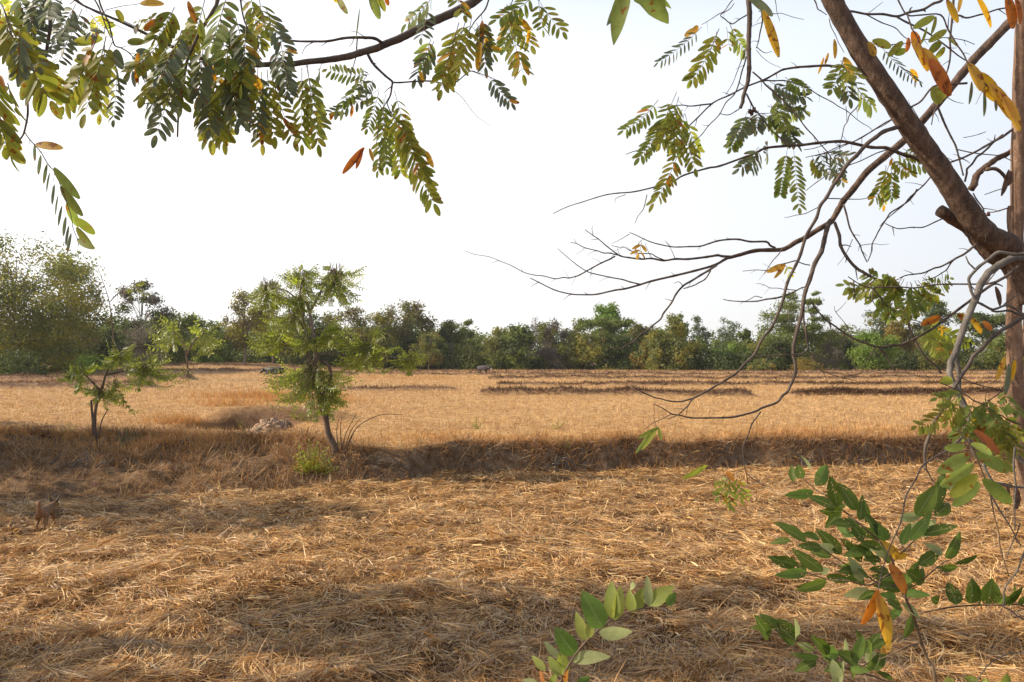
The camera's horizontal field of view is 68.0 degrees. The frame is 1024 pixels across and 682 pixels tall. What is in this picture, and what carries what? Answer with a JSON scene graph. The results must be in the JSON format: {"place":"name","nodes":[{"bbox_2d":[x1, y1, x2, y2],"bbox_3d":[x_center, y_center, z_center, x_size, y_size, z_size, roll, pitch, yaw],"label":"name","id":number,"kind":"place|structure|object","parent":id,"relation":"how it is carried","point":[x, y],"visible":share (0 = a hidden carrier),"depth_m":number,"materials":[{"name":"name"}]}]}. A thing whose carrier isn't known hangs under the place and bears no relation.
{"place":"outdoors","nodes":[
{"label":"outdoors","id":0,"kind":"place"},
{"bbox_2d":[0,358,1023,681],"bbox_3d":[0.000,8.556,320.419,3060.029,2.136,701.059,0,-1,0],"label":"ground","id":1,"kind":"structure","parent":0,"point":[246,418],"depth_m":15.78,"materials":[{"name":"brown plant"}]},
{"bbox_2d":[0,346,59,374],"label":"shrub","id":2,"kind":"object","parent":1,"relation":"on","point":[12,367],"visible":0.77,"depth_m":65.91,"materials":[{"name":"green plant"}]},
{"bbox_2d":[0,229,124,373],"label":"tree","id":3,"kind":"object","parent":1,"relation":"on","point":[18,311],"visible":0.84,"depth_m":73.80,"materials":[{"name":"green plant"}]},
{"bbox_2d":[22,261,107,367],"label":"tree","id":4,"kind":"object","parent":1,"relation":"on","point":[95,285],"visible":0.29,"depth_m":80.43,"materials":[{"name":"green plant"}]},
{"bbox_2d":[32,243,100,332],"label":"tree","id":5,"kind":"object","parent":1,"relation":"on","point":[95,259],"visible":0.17,"depth_m":86.27,"materials":[{"name":"green plant"}]},
{"bbox_2d":[45,450,113,468],"bbox_3d":[-8.582,2.425,15.046,1.366,0.524,0.040,0,-1,0],"label":"dead shrub","id":6,"kind":"object","parent":1,"relation":"on","point":[78,461],"visible":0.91,"depth_m":15.04,"materials":[{"name":"brown plant"}]},
{"bbox_2d":[58,352,120,374],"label":"shrub","id":7,"kind":"object","parent":1,"relation":"on","point":[86,362],"visible":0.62,"depth_m":69.51,"materials":[{"name":"green plant"}]},
{"bbox_2d":[48,304,133,366],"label":"tree","id":8,"kind":"object","parent":1,"relation":"on","point":[102,346],"visible":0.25,"depth_m":91.73,"materials":[{"name":"green plant"}]},
{"bbox_2d":[88,317,137,354],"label":"tree","id":9,"kind":"object","parent":1,"relation":"on","point":[123,338],"visible":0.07,"depth_m":111.78,"materials":[{"name":"green plant"}]},
{"bbox_2d":[104,328,134,361],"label":"shrub","id":10,"kind":"object","parent":1,"relation":"on","point":[115,334],"visible":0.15,"depth_m":97.56,"materials":[{"name":"green plant"}]},
{"bbox_2d":[54,268,195,444],"bbox_3d":[-8.649,0.374,16.855,3.201,4.101,1.059,0,-1,0],"label":"sapling","id":11,"kind":"object","parent":1,"relation":"on","point":[148,368],"visible":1,"depth_m":16.82,"materials":[{"name":"green plant"}]},
{"bbox_2d":[113,427,141,444],"bbox_3d":[-8.488,2.154,16.939,1.005,0.581,0.526,0,-1,0],"label":"plant","id":12,"kind":"object","parent":1,"relation":"on","point":[123,437],"visible":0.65,"depth_m":16.91,"materials":[{"name":"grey plant"}]},
{"bbox_2d":[103,321,169,362],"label":"shrub","id":13,"kind":"object","parent":1,"relation":"on","point":[135,339],"visible":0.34,"depth_m":95.88,"materials":[{"name":"green plant"}]},
{"bbox_2d":[113,278,176,360],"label":"tree","id":14,"kind":"object","parent":1,"relation":"on","point":[154,301],"visible":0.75,"depth_m":99.54,"materials":[{"name":"green plant"}]},
{"bbox_2d":[135,318,178,360],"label":"tree","id":15,"kind":"object","parent":1,"relation":"on","point":[150,337],"visible":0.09,"depth_m":111.08,"materials":[{"name":"green plant"}]},
{"bbox_2d":[144,309,215,363],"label":"tree","id":16,"kind":"object","parent":1,"relation":"on","point":[178,356],"visible":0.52,"depth_m":103.10,"materials":[{"name":"green plant"}]},
{"bbox_2d":[144,314,225,376],"bbox_3d":[-25.420,0.431,58.814,6.260,5.028,2.043,0,-1,0],"label":"sapling","id":17,"kind":"object","parent":1,"relation":"on","point":[205,339],"visible":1,"depth_m":58.76,"materials":[{"name":"green plant"}]},
{"bbox_2d":[191,318,228,362],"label":"tree","id":18,"kind":"object","parent":1,"relation":"on","point":[221,351],"visible":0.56,"depth_m":107.74,"materials":[{"name":"green plant"}]},
{"bbox_2d":[197,324,262,362],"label":"tree","id":19,"kind":"object","parent":1,"relation":"on","point":[231,353],"visible":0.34,"depth_m":115.54,"materials":[{"name":"green plant"}]},
{"bbox_2d":[217,287,275,364],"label":"tree","id":20,"kind":"object","parent":1,"relation":"on","point":[234,333],"visible":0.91,"depth_m":99.43,"materials":[{"name":"green plant"}]},
{"bbox_2d":[247,427,279,434],"bbox_3d":[-5.997,2.179,18.093,0.955,0.249,0.707,0,-1,0],"label":"clay lump","id":21,"kind":"object","parent":1,"relation":"on","point":[265,428],"visible":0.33,"depth_m":18.03,"materials":[{"name":"brown soil"}]},
{"bbox_2d":[254,418,287,430],"bbox_3d":[-6.116,2.136,19.249,0.955,0.391,0.584,0,-1,0],"label":"rock","id":22,"kind":"object","parent":1,"relation":"on","point":[271,422],"visible":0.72,"depth_m":19.13,"materials":[{"name":"beige stone"}]},
{"bbox_2d":[260,367,284,373],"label":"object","id":23,"kind":"object","parent":1,"relation":"on","point":[267,371],"visible":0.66,"depth_m":71.93,"materials":[{"name":"grey"}]},
{"bbox_2d":[248,279,300,363],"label":"tree","id":24,"kind":"object","parent":1,"relation":"on","point":[274,283],"visible":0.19,"depth_m":111.61,"materials":[{"name":"green plant"}]},
{"bbox_2d":[280,419,290,427],"bbox_3d":[-6.475,2.397,21.637,0.386,0.344,0.296,1,-1,-29],"label":"clay lump","id":25,"kind":"object","parent":1,"relation":"on","point":[286,422],"visible":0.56,"depth_m":21.58,"materials":[{"name":"soil"}]},
{"bbox_2d":[287,408,304,418],"bbox_3d":[-6.131,2.083,21.820,0.560,0.376,0.384,0,-1,0],"label":"plant","id":26,"kind":"object","parent":1,"relation":"on","point":[293,414],"visible":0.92,"depth_m":21.80,"materials":[{"name":"green plant"}]},
{"bbox_2d":[270,306,332,364],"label":"tree","id":27,"kind":"object","parent":1,"relation":"on","point":[292,358],"visible":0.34,"depth_m":116.83,"materials":[{"name":"green plant"}]},
{"bbox_2d":[291,439,337,476],"bbox_3d":[-3.891,2.317,15.011,0.986,0.750,0.543,0,-1,0],"label":"plant","id":28,"kind":"object","parent":1,"relation":"on","point":[315,466],"visible":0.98,"depth_m":14.94,"materials":[{"name":"green plant"}]},
{"bbox_2d":[304,311,345,364],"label":"tree","id":29,"kind":"object","parent":1,"relation":"on","point":[327,315],"visible":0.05,"depth_m":121.31,"materials":[{"name":"green plant"}]},
{"bbox_2d":[296,331,355,367],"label":"shrub","id":30,"kind":"object","parent":1,"relation":"on","point":[335,350],"visible":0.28,"depth_m":110.16,"materials":[{"name":"green plant"}]},
{"bbox_2d":[239,261,430,457],"bbox_3d":[-3.712,0.432,15.525,4.017,4.178,1.954,0,-1,0],"label":"sapling","id":31,"kind":"object","parent":1,"relation":"on","point":[312,377],"visible":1,"depth_m":15.57,"materials":[{"name":"green plant"}]},
{"bbox_2d":[321,305,366,359],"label":"tree","id":32,"kind":"object","parent":1,"relation":"on","point":[348,312],"visible":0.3,"depth_m":117.42,"materials":[{"name":"green plant"}]},
{"bbox_2d":[336,413,403,454],"bbox_3d":[-2.912,1.921,15.567,1.375,0.891,0.065,0,-1,0],"label":"plant","id":33,"kind":"object","parent":1,"relation":"on","point":[352,433],"visible":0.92,"depth_m":15.54,"materials":[{"name":"brown plant"}]},
{"bbox_2d":[347,310,399,368],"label":"tree","id":34,"kind":"object","parent":1,"relation":"on","point":[378,318],"visible":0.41,"depth_m":116.24,"materials":[{"name":"green plant"}]},
{"bbox_2d":[371,298,438,353],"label":"tree","id":35,"kind":"object","parent":1,"relation":"on","point":[419,321],"visible":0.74,"depth_m":119.29,"materials":[{"name":"green plant"}]},
{"bbox_2d":[373,324,446,369],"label":"tree","id":36,"kind":"object","parent":1,"relation":"on","point":[410,340],"visible":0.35,"depth_m":117.27,"materials":[{"name":"green plant"}]},
{"bbox_2d":[409,330,445,369],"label":"tree","id":37,"kind":"object","parent":1,"relation":"on","point":[436,355],"visible":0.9,"depth_m":103.51,"materials":[{"name":"green plant"}]},
{"bbox_2d":[430,319,468,368],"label":"tree","id":38,"kind":"object","parent":1,"relation":"on","point":[448,333],"visible":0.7,"depth_m":121.24,"materials":[{"name":"green plant"}]},
{"bbox_2d":[455,318,478,357],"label":"tree","id":39,"kind":"object","parent":1,"relation":"on","point":[470,334],"visible":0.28,"depth_m":127.95,"materials":[{"name":"green plant"}]},
{"bbox_2d":[470,416,483,428],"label":"plant","id":40,"kind":"object","parent":1,"relation":"on","point":[475,426],"visible":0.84,"depth_m":19.53,"materials":[{"name":"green plant"}]},
{"bbox_2d":[450,332,508,369],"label":"shrub","id":41,"kind":"object","parent":1,"relation":"on","point":[466,359],"visible":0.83,"depth_m":117.43,"materials":[{"name":"green plant"}]},
{"bbox_2d":[477,365,491,371],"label":"buffalo","id":42,"kind":"object","parent":1,"relation":"on","point":[485,368],"visible":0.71,"depth_m":79.50,"materials":[{"name":"grey"}]},
{"bbox_2d":[480,326,509,363],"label":"tree","id":43,"kind":"object","parent":1,"relation":"on","point":[495,331],"visible":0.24,"depth_m":123.07,"materials":[{"name":"green plant"}]},
{"bbox_2d":[0,419,1004,501],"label":"bank grass","id":44,"kind":"structure","parent":1,"relation":"on","point":[351,448],"depth_m":16.17,"materials":[{"name":"brown plant"}]},
{"bbox_2d":[0,373,1004,471],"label":"tuft grass","id":45,"kind":"structure","parent":1,"relation":"on","point":[257,394],"depth_m":17.73,"materials":[{"name":"brown plant"}]},
{"bbox_2d":[0,360,1005,396],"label":"bund grass","id":46,"kind":"structure","parent":1,"relation":"on","point":[900,389],"depth_m":49.77,"materials":[{"name":"brown plant"}]},
{"bbox_2d":[0,315,1005,368],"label":"woodland","id":47,"kind":"object","parent":1,"relation":"on","point":[447,353],"visible":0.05,"depth_m":130.80,"materials":[{"name":"green plant"}]},
{"bbox_2d":[0,361,1009,450],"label":"stubble","id":48,"kind":"object","parent":1,"relation":"on","point":[381,428],"visible":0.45,"depth_m":27.67,"materials":[{"name":"beige plant"}]},
{"bbox_2d":[0,452,1023,681],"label":"straw","id":49,"kind":"object","parent":1,"relation":"on","point":[618,644],"depth_m":8.15,"materials":[{"name":"beige plant"}]},
{"bbox_2d":[34,498,58,531],"bbox_3d":[-6.715,2.481,10.947,0.181,0.444,0.646,0,-1,-14],"label":"dog","id":50,"kind":"object","parent":49,"relation":"on","point":[44,512],"visible":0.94,"depth_m":10.76},
{"bbox_2d":[0,462,1023,681],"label":"straw bunches","id":51,"kind":"object","parent":49,"relation":"on","point":[325,614],"visible":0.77,"depth_m":7.74,"materials":[{"name":"beige plant"}]},
{"bbox_2d":[485,323,550,369],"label":"tree","id":52,"kind":"object","parent":1,"relation":"on","point":[518,341],"visible":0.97,"depth_m":115.14,"materials":[{"name":"green plant"}]},
{"bbox_2d":[524,315,540,354],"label":"tree","id":53,"kind":"object","parent":1,"relation":"on","point":[531,327],"visible":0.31,"depth_m":130.09,"materials":[{"name":"green plant"}]},
{"bbox_2d":[529,317,576,369],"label":"tree","id":54,"kind":"object","parent":1,"relation":"on","point":[553,348],"visible":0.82,"depth_m":119.02,"materials":[{"name":"green plant"}]},
{"bbox_2d":[551,420,565,428],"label":"plant","id":55,"kind":"object","parent":1,"relation":"on","point":[558,424],"visible":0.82,"depth_m":19.62,"materials":[{"name":"beige plant"}]},
{"bbox_2d":[552,455,577,473],"bbox_3d":[1.148,2.686,16.352,0.565,0.468,0.043,0,-1,0],"label":"dead shrub","id":56,"kind":"object","parent":1,"relation":"on","point":[564,461],"visible":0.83,"depth_m":16.34,"materials":[{"name":"grey plant"}]},
{"bbox_2d":[561,323,595,368],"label":"tree","id":57,"kind":"object","parent":1,"relation":"on","point":[572,334],"visible":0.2,"depth_m":122.82,"materials":[{"name":"green plant"}]},
{"bbox_2d":[560,330,621,369],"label":"tree","id":58,"kind":"object","parent":1,"relation":"on","point":[587,353],"visible":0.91,"depth_m":117.18,"materials":[{"name":"green plant"}]},
{"bbox_2d":[523,576,675,681],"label":"shrub","id":59,"kind":"object","parent":1,"relation":"on","point":[613,606],"visible":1,"depth_m":2.48,"materials":[{"name":"green plant"}]},
{"bbox_2d":[572,316,636,367],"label":"tree","id":60,"kind":"object","parent":1,"relation":"on","point":[610,328],"visible":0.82,"depth_m":121.37,"materials":[{"name":"green plant"}]},
{"bbox_2d":[590,302,630,348],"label":"tree","id":61,"kind":"object","parent":1,"relation":"on","point":[608,311],"visible":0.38,"depth_m":131.33,"materials":[{"name":"green plant"}]},
{"bbox_2d":[599,332,644,369],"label":"shrub","id":62,"kind":"object","parent":1,"relation":"on","point":[624,362],"visible":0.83,"depth_m":116.22,"materials":[{"name":"green plant"}]},
{"bbox_2d":[621,323,652,356],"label":"tree","id":63,"kind":"object","parent":1,"relation":"on","point":[636,330],"visible":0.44,"depth_m":125.07,"materials":[{"name":"green plant"}]},
{"bbox_2d":[628,341,652,369],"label":"shrub","id":64,"kind":"object","parent":1,"relation":"on","point":[638,357],"visible":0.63,"depth_m":113.52,"materials":[{"name":"green plant"}]},
{"bbox_2d":[642,311,705,370],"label":"tree","id":65,"kind":"object","parent":1,"relation":"on","point":[668,358],"visible":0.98,"depth_m":108.91,"materials":[{"name":"green plant"}]},
{"bbox_2d":[673,313,689,344],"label":"tree","id":66,"kind":"object","parent":1,"relation":"on","point":[681,317],"visible":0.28,"depth_m":121.58,"materials":[{"name":"green plant"}]},
{"bbox_2d":[683,333,720,369],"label":"tree","id":67,"kind":"object","parent":1,"relation":"on","point":[705,348],"visible":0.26,"depth_m":112.85,"materials":[{"name":"green plant"}]},
{"bbox_2d":[690,315,715,346],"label":"tree","id":68,"kind":"object","parent":1,"relation":"on","point":[698,329],"visible":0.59,"depth_m":121.67,"materials":[{"name":"green plant"}]},
{"bbox_2d":[715,317,740,348],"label":"tree","id":69,"kind":"object","parent":1,"relation":"on","point":[728,336],"visible":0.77,"depth_m":123.78,"materials":[{"name":"green plant"}]},
{"bbox_2d":[703,340,757,366],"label":"tree","id":70,"kind":"object","parent":1,"relation":"on","point":[736,346],"visible":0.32,"depth_m":111.02,"materials":[{"name":"green plant"}]},
{"bbox_2d":[694,348,777,370],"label":"shrub","id":71,"kind":"object","parent":1,"relation":"on","point":[723,362],"visible":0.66,"depth_m":107.11,"materials":[{"name":"green plant"}]},
{"bbox_2d":[466,0,1023,681],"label":"tree","id":72,"kind":"object","parent":1,"relation":"on","point":[1002,250],"visible":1,"depth_m":2.89,"materials":[{"name":"green plant"}]},
{"bbox_2d":[75,0,568,215],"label":"overhanging branch","id":73,"kind":"object","parent":72,"relation":"attached to","point":[453,64],"visible":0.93,"depth_m":2.29,"materials":[{"name":"green plant"}]},
{"bbox_2d":[74,0,297,155],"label":"overhanging branch","id":74,"kind":"object","parent":73,"relation":"attached to","point":[219,106],"visible":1,"depth_m":1.91,"materials":[{"name":"green plant"}]},
{"bbox_2d":[46,0,129,128],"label":"overhanging branch","id":75,"kind":"object","parent":74,"relation":"attached to","point":[94,80],"visible":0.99,"depth_m":1.86,"materials":[{"name":"green plant"}]},
{"bbox_2d":[4,7,95,252],"bbox_3d":[-1.057,-0.538,1.708,0.264,0.678,0.119,0,-1,0],"label":"overhanging branch","id":76,"kind":"object","parent":75,"relation":"attached to","point":[69,191],"visible":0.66,"depth_m":1.71,"materials":[{"name":"green plant"}]},
{"bbox_2d":[0,0,69,171],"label":"overhanging branch","id":77,"kind":"object","parent":76,"relation":"attached to","point":[23,54],"visible":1,"depth_m":1.62,"materials":[{"name":"green plant"}]},
{"bbox_2d":[333,0,388,36],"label":"overhanging branch","id":78,"kind":"object","parent":73,"relation":"attached to","point":[375,5],"visible":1,"depth_m":2.12,"materials":[{"name":"green plant"}]},
{"bbox_2d":[606,0,670,44],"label":"overhanging branch","id":79,"kind":"object","parent":72,"relation":"attached to","point":[656,9],"visible":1,"depth_m":1.62,"materials":[{"name":"green plant"}]},
{"bbox_2d":[736,327,755,345],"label":"tree","id":80,"kind":"object","parent":1,"relation":"on","point":[744,336],"visible":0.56,"depth_m":120.87,"materials":[{"name":"green plant"}]},
{"bbox_2d":[747,336,772,358],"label":"tree","id":81,"kind":"object","parent":1,"relation":"on","point":[750,345],"visible":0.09,"depth_m":113.81,"materials":[{"name":"green plant"}]},
{"bbox_2d":[745,358,776,370],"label":"shrub","id":82,"kind":"object","parent":1,"relation":"on","point":[759,364],"visible":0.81,"depth_m":99.20,"materials":[{"name":"green plant"}]},
{"bbox_2d":[758,333,814,370],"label":"shrub","id":83,"kind":"object","parent":1,"relation":"on","point":[772,349],"visible":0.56,"depth_m":105.39,"materials":[{"name":"green plant"}]},
{"bbox_2d":[749,291,831,356],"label":"tree","id":84,"kind":"object","parent":1,"relation":"on","point":[785,317],"visible":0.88,"depth_m":107.55,"materials":[{"name":"green plant"}]},
{"bbox_2d":[793,451,817,467],"bbox_3d":[6.651,2.718,17.187,0.557,0.432,0.044,0,-1,0],"label":"dead shrub","id":85,"kind":"object","parent":1,"relation":"on","point":[802,463],"visible":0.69,"depth_m":17.18,"materials":[{"name":"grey plant"}]},
{"bbox_2d":[788,356,825,370],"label":"shrub","id":86,"kind":"object","parent":1,"relation":"on","point":[802,364],"visible":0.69,"depth_m":99.36,"materials":[{"name":"plant"}]},
{"bbox_2d":[801,291,831,368],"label":"tree","id":87,"kind":"object","parent":1,"relation":"on","point":[813,311],"visible":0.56,"depth_m":111.30,"materials":[{"name":"green plant"}]},
{"bbox_2d":[750,614,895,681],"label":"shrub","id":88,"kind":"object","parent":1,"relation":"on","point":[861,647],"visible":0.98,"depth_m":2.00,"materials":[{"name":"green plant"}]},
{"bbox_2d":[803,324,857,369],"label":"tree","id":89,"kind":"object","parent":1,"relation":"on","point":[832,345],"visible":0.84,"depth_m":107.72,"materials":[{"name":"green plant"}]},
{"bbox_2d":[831,336,857,369],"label":"shrub","id":90,"kind":"object","parent":1,"relation":"on","point":[849,345],"visible":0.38,"depth_m":111.54,"materials":[{"name":"green plant"}]},
{"bbox_2d":[844,330,901,369],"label":"tree","id":91,"kind":"object","parent":1,"relation":"on","point":[875,359],"visible":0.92,"depth_m":99.31,"materials":[{"name":"green plant"}]},
{"bbox_2d":[768,455,978,681],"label":"shrub","id":92,"kind":"object","parent":1,"relation":"on","point":[929,501],"visible":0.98,"depth_m":2.09,"materials":[{"name":"green plant"}]},
{"bbox_2d":[861,309,889,350],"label":"tree","id":93,"kind":"object","parent":1,"relation":"on","point":[880,331],"visible":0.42,"depth_m":121.40,"materials":[{"name":"green plant"}]},
{"bbox_2d":[877,348,923,370],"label":"shrub","id":94,"kind":"object","parent":1,"relation":"on","point":[904,360],"visible":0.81,"depth_m":104.12,"materials":[{"name":"green plant"}]},
{"bbox_2d":[881,308,920,356],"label":"tree","id":95,"kind":"object","parent":1,"relation":"on","point":[895,327],"visible":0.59,"depth_m":117.42,"materials":[{"name":"green plant"}]},
{"bbox_2d":[913,299,952,345],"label":"tree","id":96,"kind":"object","parent":1,"relation":"on","point":[939,309],"visible":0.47,"depth_m":117.42,"materials":[{"name":"green plant"}]},
{"bbox_2d":[912,330,967,370],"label":"tree","id":97,"kind":"object","parent":1,"relation":"on","point":[940,362],"visible":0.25,"depth_m":109.55,"materials":[{"name":"green plant"}]},
{"bbox_2d":[910,578,1023,614],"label":"shrub","id":98,"kind":"object","parent":1,"relation":"on","point":[991,589],"visible":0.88,"depth_m":2.12,"materials":[{"name":"green plant"}]},
{"bbox_2d":[946,335,998,370],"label":"shrub","id":99,"kind":"object","parent":1,"relation":"on","point":[978,364],"visible":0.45,"depth_m":107.28,"materials":[{"name":"green plant"}]},
{"bbox_2d":[946,311,1005,356],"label":"tree","id":100,"kind":"object","parent":1,"relation":"on","point":[998,320],"visible":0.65,"depth_m":111.05,"materials":[{"name":"green plant"}]},
{"bbox_2d":[944,673,1010,681],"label":"shrub","id":101,"kind":"object","parent":1,"relation":"on","point":[1006,677],"visible":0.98,"depth_m":2.01,"materials":[{"name":"green plant"}]},
{"bbox_2d":[977,334,1023,370],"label":"tree","id":102,"kind":"object","parent":1,"relation":"on","point":[998,344],"visible":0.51,"depth_m":105.37,"materials":[{"name":"green plant"}]},
{"bbox_2d":[0,0,1023,356],"label":"sky","id":103,"kind":"structure","parent":0,"point":[202,227],"materials":[{"name":"white"}]}
]}

